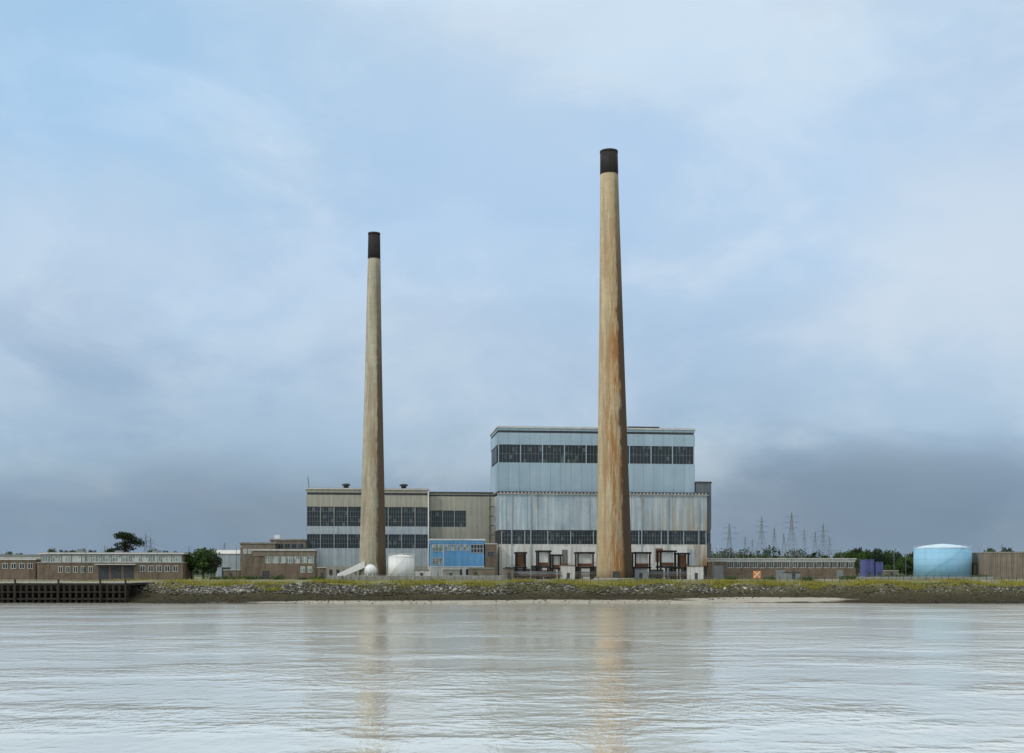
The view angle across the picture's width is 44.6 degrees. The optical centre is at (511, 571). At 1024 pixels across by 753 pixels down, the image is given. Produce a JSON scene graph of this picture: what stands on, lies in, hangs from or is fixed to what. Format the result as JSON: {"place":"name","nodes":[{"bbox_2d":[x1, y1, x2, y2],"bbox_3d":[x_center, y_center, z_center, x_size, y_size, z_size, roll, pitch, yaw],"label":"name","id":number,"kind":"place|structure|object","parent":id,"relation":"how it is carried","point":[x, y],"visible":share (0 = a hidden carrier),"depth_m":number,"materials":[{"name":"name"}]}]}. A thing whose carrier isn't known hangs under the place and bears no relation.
{"place":"outdoors","nodes":[
{"label":"outdoors","id":0,"kind":"place"},
{"bbox_2d":[0,602,1023,752],"bbox_3d":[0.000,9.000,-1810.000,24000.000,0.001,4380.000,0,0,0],"label":"water","id":1,"kind":"structure","parent":0,"point":[553,677],"depth_m":104.58,"materials":[{"name":"grey liquid"}]},
{"bbox_2d":[0,579,149,602],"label":"jetty","id":2,"kind":"object","parent":1,"relation":"in","point":[29,591],"visible":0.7,"depth_m":353.10,"materials":[{"name":"wood"}]},
{"bbox_2d":[0,556,1023,603],"bbox_3d":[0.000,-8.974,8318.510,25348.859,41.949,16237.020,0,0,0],"label":"ground","id":3,"kind":"structure","parent":0,"point":[784,598],"depth_m":357.84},
{"bbox_2d":[0,558,40,579],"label":"brick gatehouse","id":4,"kind":"object","parent":3,"relation":"on","point":[18,568],"visible":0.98,"depth_m":397.65,"materials":[{"name":"brick"}]},
{"bbox_2d":[0,554,46,558],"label":"pale warehouse","id":5,"kind":"structure","parent":3,"relation":"on","point":[38,556],"depth_m":460.00,"materials":[{"name":"metal"}]},
{"bbox_2d":[36,550,193,579],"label":"jetty office","id":6,"kind":"structure","parent":3,"relation":"on","point":[84,565],"depth_m":394.27,"materials":[{"name":"brown brick"}]},
{"bbox_2d":[98,566,108,579],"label":"roller door","id":7,"kind":"structure","parent":6,"relation":"in","point":[103,571],"depth_m":393.68,"materials":[{"name":"grey metal"}]},
{"bbox_2d":[111,566,120,579],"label":"roller door","id":8,"kind":"structure","parent":6,"relation":"in","point":[115,570],"depth_m":393.78,"materials":[{"name":"grey metal"}]},
{"bbox_2d":[124,566,133,579],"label":"roller door","id":9,"kind":"structure","parent":6,"relation":"in","point":[128,570],"depth_m":393.97,"materials":[{"name":"grey metal"}]},
{"bbox_2d":[105,531,144,551],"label":"pine tree","id":10,"kind":"object","parent":3,"relation":"on","point":[127,543],"visible":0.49,"depth_m":519.38,"materials":[{"name":"green plant"}]},
{"bbox_2d":[186,552,198,578],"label":"tree","id":11,"kind":"object","parent":3,"relation":"on","point":[190,568],"visible":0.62,"depth_m":403.44,"materials":[{"name":"green plant"}]},
{"bbox_2d":[185,547,219,578],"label":"tree","id":12,"kind":"object","parent":3,"relation":"on","point":[200,558],"visible":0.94,"depth_m":399.78,"materials":[{"name":"green plant"}]},
{"bbox_2d":[206,553,222,576],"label":"tree","id":13,"kind":"object","parent":3,"relation":"on","point":[212,567],"visible":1,"depth_m":399.53,"materials":[{"name":"green plant"}]},
{"bbox_2d":[216,550,239,578],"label":"pale shed","id":14,"kind":"structure","parent":3,"relation":"on","point":[228,557],"depth_m":436.57,"materials":[{"name":"grey metal"}]},
{"bbox_2d":[224,570,240,579],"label":"plant hut","id":15,"kind":"object","parent":3,"relation":"on","point":[231,573],"visible":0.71,"depth_m":398.31,"materials":[{"name":"brown brick"}]},
{"bbox_2d":[239,542,277,578],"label":"brick store","id":16,"kind":"structure","parent":3,"relation":"on","point":[246,559],"depth_m":416.31,"materials":[{"name":"brick"}]},
{"bbox_2d":[252,549,317,578],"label":"brick workshop","id":17,"kind":"structure","parent":3,"relation":"on","point":[286,563],"depth_m":404.18,"materials":[{"name":"brick"}]},
{"bbox_2d":[269,535,306,548],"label":"brick boiler annex","id":18,"kind":"object","parent":3,"relation":"on","point":[292,544],"visible":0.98,"depth_m":426.77,"materials":[{"name":"brick"}]},
{"bbox_2d":[317,567,326,578],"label":"plant hut","id":19,"kind":"object","parent":3,"relation":"on","point":[322,571],"visible":0.71,"depth_m":399.13,"materials":[{"name":"brown brick"}]},
{"bbox_2d":[337,561,364,575],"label":"covered ramp","id":20,"kind":"structure","parent":3,"relation":"on","point":[355,568],"depth_m":398.00,"materials":[{"name":"white paint"}]},
{"bbox_2d":[305,480,429,575],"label":"turbine hall","id":21,"kind":"structure","parent":3,"relation":"on","point":[333,525],"depth_m":431.94,"materials":[{"name":"grey metal"}]},
{"bbox_2d":[307,507,319,525],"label":"window","id":22,"kind":"structure","parent":21,"relation":"in","point":[313,513],"depth_m":430.48,"materials":[{"name":"black glass"}]},
{"bbox_2d":[307,534,319,547],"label":"window","id":23,"kind":"structure","parent":21,"relation":"in","point":[313,540],"depth_m":430.48,"materials":[{"name":"black glass"}]},
{"bbox_2d":[321,507,333,525],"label":"window","id":24,"kind":"structure","parent":21,"relation":"in","point":[327,513],"depth_m":431.01,"materials":[{"name":"black glass"}]},
{"bbox_2d":[321,534,333,547],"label":"window","id":25,"kind":"structure","parent":21,"relation":"in","point":[327,540],"depth_m":431.01,"materials":[{"name":"black glass"}]},
{"bbox_2d":[334,507,346,525],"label":"window","id":26,"kind":"structure","parent":21,"relation":"in","point":[340,513],"depth_m":431.53,"materials":[{"name":"black glass"}]},
{"bbox_2d":[334,534,346,547],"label":"window","id":27,"kind":"structure","parent":21,"relation":"in","point":[340,540],"depth_m":431.53,"materials":[{"name":"black glass"}]},
{"bbox_2d":[348,534,359,547],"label":"window","id":28,"kind":"structure","parent":21,"relation":"in","point":[353,539],"depth_m":432.06,"materials":[{"name":"black glass"}]},
{"bbox_2d":[348,507,360,525],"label":"window","id":29,"kind":"structure","parent":21,"relation":"in","point":[354,513],"depth_m":432.06,"materials":[{"name":"black glass"}]},
{"bbox_2d":[389,507,400,526],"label":"window","id":30,"kind":"structure","parent":21,"relation":"in","point":[394,512],"depth_m":433.64,"materials":[{"name":"black glass"}]},
{"bbox_2d":[389,534,400,547],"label":"window","id":31,"kind":"structure","parent":21,"relation":"in","point":[394,539],"depth_m":433.64,"materials":[{"name":"black glass"}]},
{"bbox_2d":[402,507,414,526],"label":"window","id":32,"kind":"structure","parent":21,"relation":"in","point":[408,513],"depth_m":434.17,"materials":[{"name":"black glass"}]},
{"bbox_2d":[402,534,414,547],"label":"window","id":33,"kind":"structure","parent":21,"relation":"in","point":[408,540],"depth_m":434.17,"materials":[{"name":"black glass"}]},
{"bbox_2d":[415,507,427,526],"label":"window","id":34,"kind":"structure","parent":21,"relation":"in","point":[421,513],"depth_m":434.70,"materials":[{"name":"black glass"}]},
{"bbox_2d":[415,534,427,547],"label":"window","id":35,"kind":"structure","parent":21,"relation":"in","point":[421,540],"depth_m":434.70,"materials":[{"name":"black glass"}]},
{"bbox_2d":[364,564,376,575],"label":"spherical tank","id":36,"kind":"object","parent":3,"relation":"on","point":[370,570],"visible":0.89,"depth_m":386.62,"materials":[{"name":"white metal"}]},
{"bbox_2d":[359,231,385,575],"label":"chimney","id":37,"kind":"object","parent":3,"relation":"on","point":[372,539],"visible":0.97,"depth_m":399.50,"materials":[{"name":"grey concrete"}]},
{"bbox_2d":[388,553,413,575],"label":"storage tank","id":38,"kind":"object","parent":3,"relation":"on","point":[400,565],"visible":0.96,"depth_m":392.37,"materials":[{"name":"white metal"}]},
{"bbox_2d":[326,576,503,580],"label":"perimeter wall","id":39,"kind":"structure","parent":3,"relation":"on","point":[419,577],"depth_m":384.00,"materials":[{"name":"concrete"}]},
{"bbox_2d":[415,570,428,575],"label":"plant hut","id":40,"kind":"object","parent":3,"relation":"on","point":[421,572],"visible":0.67,"depth_m":404.23,"materials":[{"name":"concrete"}]},
{"bbox_2d":[443,569,459,575],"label":"plant hut","id":41,"kind":"object","parent":3,"relation":"on","point":[451,572],"visible":0.67,"depth_m":403.29,"materials":[{"name":"concrete"}]},
{"bbox_2d":[428,538,484,575],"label":"office block","id":42,"kind":"structure","parent":3,"relation":"on","point":[463,555],"depth_m":418.07,"materials":[{"name":"blue paint"}]},
{"bbox_2d":[432,544,441,550],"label":"window","id":43,"kind":"structure","parent":42,"relation":"in","point":[435,547],"depth_m":417.24,"materials":[{"name":"grey glass"}]},
{"bbox_2d":[432,558,441,564],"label":"window","id":44,"kind":"structure","parent":42,"relation":"in","point":[435,561],"depth_m":417.24,"materials":[{"name":"grey glass"}]},
{"bbox_2d":[471,544,482,552],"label":"window","id":45,"kind":"structure","parent":42,"relation":"in","point":[475,548],"depth_m":418.87,"materials":[{"name":"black glass"}]},
{"bbox_2d":[429,492,496,565],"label":"control block","id":46,"kind":"structure","parent":3,"relation":"on","point":[458,515],"depth_m":438.36,"materials":[{"name":"grey metal"}]},
{"bbox_2d":[431,510,441,526],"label":"window","id":47,"kind":"structure","parent":46,"relation":"in","point":[436,515],"depth_m":437.47,"materials":[{"name":"black glass"}]},
{"bbox_2d":[443,511,453,526],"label":"window","id":48,"kind":"structure","parent":46,"relation":"in","point":[448,516],"depth_m":438.01,"materials":[{"name":"black glass"}]},
{"bbox_2d":[455,511,465,526],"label":"window","id":49,"kind":"structure","parent":46,"relation":"in","point":[460,516],"depth_m":438.43,"materials":[{"name":"black glass"}]},
{"bbox_2d":[336,574,598,581],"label":"fence","id":50,"kind":"object","parent":3,"relation":"on","point":[574,578],"visible":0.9,"depth_m":381.99,"materials":[{"name":"grey metal"}]},
{"bbox_2d":[468,568,494,575],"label":"brick kiosk","id":51,"kind":"object","parent":3,"relation":"on","point":[481,571],"visible":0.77,"depth_m":408.46,"materials":[{"name":"brick"}]},
{"bbox_2d":[484,543,496,575],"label":"brick stair tower","id":52,"kind":"structure","parent":3,"relation":"on","point":[490,555],"depth_m":419.24,"materials":[{"name":"brick"}]},
{"bbox_2d":[502,568,513,578],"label":"plant hut","id":53,"kind":"object","parent":3,"relation":"on","point":[507,572],"visible":0.83,"depth_m":402.15,"materials":[{"name":"grey brick"}]},
{"bbox_2d":[514,552,526,578],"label":"steel gantry","id":54,"kind":"object","parent":3,"relation":"on","point":[520,560],"visible":0.88,"depth_m":412.99,"materials":[{"name":"black metal"}]},
{"bbox_2d":[535,550,551,578],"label":"steel gantry","id":55,"kind":"object","parent":3,"relation":"on","point":[543,560],"visible":0.84,"depth_m":412.04,"materials":[{"name":"grey metal"}]},
{"bbox_2d":[514,572,595,578],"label":"pipe rack","id":56,"kind":"object","parent":3,"relation":"on","point":[544,575],"visible":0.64,"depth_m":408.01,"materials":[{"name":"metal"}]},
{"bbox_2d":[551,554,562,578],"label":"steel gantry","id":57,"kind":"object","parent":3,"relation":"on","point":[556,561],"visible":0.72,"depth_m":412.35,"materials":[{"name":"metal"}]},
{"bbox_2d":[109,577,1023,591],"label":"grass","id":58,"kind":"structure","parent":3,"relation":"on","point":[722,582],"depth_m":370.99,"materials":[{"name":"green plant"}]},
{"bbox_2d":[560,565,575,578],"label":"plant hut","id":59,"kind":"object","parent":3,"relation":"on","point":[568,571],"visible":0.76,"depth_m":408.21,"materials":[{"name":"metal"}]},
{"bbox_2d":[121,581,1023,603],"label":"rock armour","id":60,"kind":"object","parent":3,"relation":"on","point":[241,589],"visible":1,"depth_m":362.12,"materials":[{"name":"stone"}]},
{"bbox_2d":[574,552,594,578],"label":"steel gantry","id":61,"kind":"object","parent":3,"relation":"on","point":[584,560],"visible":0.83,"depth_m":412.03,"materials":[{"name":"grey metal"}]},
{"bbox_2d":[194,545,990,574],"bbox_3d":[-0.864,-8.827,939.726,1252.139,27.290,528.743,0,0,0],"label":"woodland","id":62,"kind":"object","parent":3,"relation":"on","point":[723,553],"visible":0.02,"depth_m":979.55,"materials":[{"name":"green plant"}]},
{"bbox_2d":[489,426,708,578],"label":"boiler house","id":63,"kind":"structure","parent":3,"relation":"on","point":[543,483],"depth_m":427.82,"materials":[{"name":"grey metal"}]},
{"bbox_2d":[499,444,519,462],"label":"window","id":64,"kind":"structure","parent":63,"relation":"in","point":[507,452],"depth_m":425.67,"materials":[{"name":"black glass"}]},
{"bbox_2d":[502,531,523,543],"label":"window","id":65,"kind":"structure","parent":63,"relation":"in","point":[517,536],"depth_m":423.29,"materials":[{"name":"black glass"}]},
{"bbox_2d":[521,445,541,462],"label":"window","id":66,"kind":"structure","parent":63,"relation":"in","point":[529,453],"depth_m":426.50,"materials":[{"name":"black glass"}]},
{"bbox_2d":[525,531,546,543],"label":"window","id":67,"kind":"structure","parent":63,"relation":"in","point":[537,537],"depth_m":424.22,"materials":[{"name":"black glass"}]},
{"bbox_2d":[543,445,563,462],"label":"window","id":68,"kind":"structure","parent":63,"relation":"in","point":[551,453],"depth_m":427.34,"materials":[{"name":"black glass"}]},
{"bbox_2d":[548,531,569,543],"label":"window","id":69,"kind":"structure","parent":63,"relation":"in","point":[554,537],"depth_m":425.10,"materials":[{"name":"black glass"}]},
{"bbox_2d":[565,445,585,462],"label":"window","id":70,"kind":"structure","parent":63,"relation":"in","point":[573,453],"depth_m":428.28,"materials":[{"name":"black glass"}]},
{"bbox_2d":[571,531,592,543],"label":"window","id":71,"kind":"structure","parent":63,"relation":"in","point":[577,537],"depth_m":425.98,"materials":[{"name":"black glass"}]},
{"bbox_2d":[587,445,597,462],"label":"window","id":72,"kind":"structure","parent":63,"relation":"in","point":[592,450],"depth_m":428.91,"materials":[{"name":"black glass"}]},
{"bbox_2d":[631,531,637,543],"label":"window","id":73,"kind":"structure","parent":63,"relation":"in","point":[634,534],"depth_m":428.07,"materials":[{"name":"black glass"}]},
{"bbox_2d":[630,446,650,463],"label":"window","id":74,"kind":"structure","parent":63,"relation":"in","point":[638,454],"depth_m":430.80,"materials":[{"name":"black glass"}]},
{"bbox_2d":[639,531,660,544],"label":"window","id":75,"kind":"structure","parent":63,"relation":"in","point":[648,537],"depth_m":428.70,"materials":[{"name":"black glass"}]},
{"bbox_2d":[652,446,671,463],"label":"window","id":76,"kind":"structure","parent":63,"relation":"in","point":[660,454],"depth_m":431.69,"materials":[{"name":"black glass"}]},
{"bbox_2d":[662,531,682,544],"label":"window","id":77,"kind":"structure","parent":63,"relation":"in","point":[674,537],"depth_m":429.54,"materials":[{"name":"black glass"}]},
{"bbox_2d":[673,446,692,463],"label":"window","id":78,"kind":"structure","parent":63,"relation":"in","point":[681,454],"depth_m":432.48,"materials":[{"name":"black glass"}]},
{"bbox_2d":[684,531,705,544],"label":"window","id":79,"kind":"structure","parent":63,"relation":"in","point":[690,537],"depth_m":430.48,"materials":[{"name":"black glass"}]},
{"bbox_2d":[593,148,632,579],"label":"chimney","id":80,"kind":"object","parent":3,"relation":"on","point":[614,556],"visible":0.98,"depth_m":396.53,"materials":[{"name":"beige concrete"}]},
{"bbox_2d":[632,568,647,579],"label":"plant hut","id":81,"kind":"object","parent":3,"relation":"on","point":[640,573],"visible":0.76,"depth_m":399.24,"materials":[{"name":"metal"}]},
{"bbox_2d":[632,552,651,578],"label":"steel gantry","id":82,"kind":"object","parent":3,"relation":"on","point":[639,559],"visible":0.75,"depth_m":413.05,"materials":[{"name":"metal"}]},
{"bbox_2d":[656,550,676,578],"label":"steel gantry","id":83,"kind":"object","parent":3,"relation":"on","point":[665,560],"visible":0.86,"depth_m":412.01,"materials":[{"name":"metal"}]},
{"bbox_2d":[647,572,705,578],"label":"pipe rack","id":84,"kind":"object","parent":3,"relation":"on","point":[658,575],"visible":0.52,"depth_m":408.60,"materials":[{"name":"metal"}]},
{"bbox_2d":[676,553,689,578],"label":"steel gantry","id":85,"kind":"object","parent":3,"relation":"on","point":[681,561],"visible":0.67,"depth_m":412.69,"materials":[{"name":"black metal"}]},
{"bbox_2d":[687,566,702,578],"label":"plant hut","id":86,"kind":"object","parent":3,"relation":"on","point":[693,572],"visible":0.74,"depth_m":404.32,"materials":[{"name":"metal"}]},
{"bbox_2d":[695,481,711,557],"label":"annex building","id":87,"kind":"structure","parent":3,"relation":"on","point":[702,486],"depth_m":432.49,"materials":[{"name":"grey metal"}]},
{"bbox_2d":[723,523,734,556],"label":"electricity pylon","id":88,"kind":"object","parent":3,"relation":"on","point":[729,539],"visible":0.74,"depth_m":799.90,"materials":[{"name":"metal"}]},
{"bbox_2d":[632,575,854,582],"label":"fence","id":89,"kind":"object","parent":3,"relation":"on","point":[742,579],"visible":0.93,"depth_m":379.98,"materials":[{"name":"grey metal"}]},
{"bbox_2d":[754,517,769,557],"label":"electricity pylon","id":90,"kind":"object","parent":3,"relation":"on","point":[761,532],"visible":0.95,"depth_m":899.57,"materials":[{"name":"metal"}]},
{"bbox_2d":[707,558,856,578],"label":"brick range","id":91,"kind":"structure","parent":3,"relation":"on","point":[739,568],"depth_m":425.29,"materials":[{"name":"brick"}]},
{"bbox_2d":[783,512,798,557],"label":"electricity pylon","id":92,"kind":"object","parent":3,"relation":"on","point":[791,526],"visible":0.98,"depth_m":929.59,"materials":[{"name":"metal"}]},
{"bbox_2d":[783,572,800,578],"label":"plant hut","id":93,"kind":"object","parent":3,"relation":"on","point":[792,575],"visible":0.83,"depth_m":400.20,"materials":[{"name":"metal"}]},
{"bbox_2d":[817,524,829,556],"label":"electricity pylon","id":94,"kind":"object","parent":3,"relation":"on","point":[823,533],"visible":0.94,"depth_m":880.15,"materials":[{"name":"metal"}]},
{"bbox_2d":[843,550,859,566],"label":"tree","id":95,"kind":"object","parent":3,"relation":"on","point":[849,554],"visible":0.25,"depth_m":597.72,"materials":[{"name":"green plant"}]},
{"bbox_2d":[858,549,871,563],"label":"tree","id":96,"kind":"object","parent":3,"relation":"on","point":[867,554],"visible":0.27,"depth_m":609.61,"materials":[{"name":"green plant"}]},
{"bbox_2d":[860,559,874,576],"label":"violet container","id":97,"kind":"object","parent":3,"relation":"on","point":[866,567],"visible":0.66,"depth_m":404.07,"materials":[{"name":"metal"}]},
{"bbox_2d":[874,562,882,576],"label":"violet container","id":98,"kind":"object","parent":3,"relation":"on","point":[878,568],"visible":0.67,"depth_m":404.06,"materials":[{"name":"metal"}]},
{"bbox_2d":[870,548,887,564],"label":"tree","id":99,"kind":"object","parent":3,"relation":"on","point":[877,555],"visible":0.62,"depth_m":598.56,"materials":[{"name":"green plant"}]},
{"bbox_2d":[883,570,898,576],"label":"plant hut","id":100,"kind":"object","parent":3,"relation":"on","point":[889,572],"visible":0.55,"depth_m":412.23,"materials":[{"name":"grey brick"}]},
{"bbox_2d":[890,553,901,565],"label":"tree","id":101,"kind":"object","parent":3,"relation":"on","point":[894,557],"visible":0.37,"depth_m":589.78,"materials":[{"name":"green plant"}]},
{"bbox_2d":[893,560,904,574],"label":"tree","id":102,"kind":"object","parent":3,"relation":"on","point":[898,565],"visible":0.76,"depth_m":444.84,"materials":[{"name":"green plant"}]},
{"bbox_2d":[898,556,913,575],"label":"tree","id":103,"kind":"object","parent":3,"relation":"on","point":[908,561],"visible":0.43,"depth_m":558.27,"materials":[{"name":"green plant"}]},
{"bbox_2d":[901,565,913,575],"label":"tree","id":104,"kind":"object","parent":3,"relation":"on","point":[906,569],"visible":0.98,"depth_m":439.13,"materials":[{"name":"green plant"}]},
{"bbox_2d":[859,577,993,579],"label":"perimeter wall","id":105,"kind":"structure","parent":3,"relation":"on","point":[932,578],"depth_m":386.00,"materials":[{"name":"concrete"}]},
{"bbox_2d":[858,575,1023,580],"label":"fence","id":106,"kind":"object","parent":3,"relation":"on","point":[888,578],"visible":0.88,"depth_m":377.99,"materials":[{"name":"grey metal"}]},
{"bbox_2d":[913,544,971,576],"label":"storage tank","id":107,"kind":"object","parent":3,"relation":"on","point":[943,560],"visible":0.98,"depth_m":423.97,"materials":[{"name":"blue metal"}]},
{"bbox_2d":[972,552,1023,578],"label":"corrugated shed","id":108,"kind":"structure","parent":3,"relation":"on","point":[1007,565],"depth_m":417.82,"materials":[{"name":"metal"}]},
{"bbox_2d":[0,0,1023,557],"label":"sky","id":109,"kind":"structure","parent":0,"point":[821,202],"materials":[{"name":"blue"}]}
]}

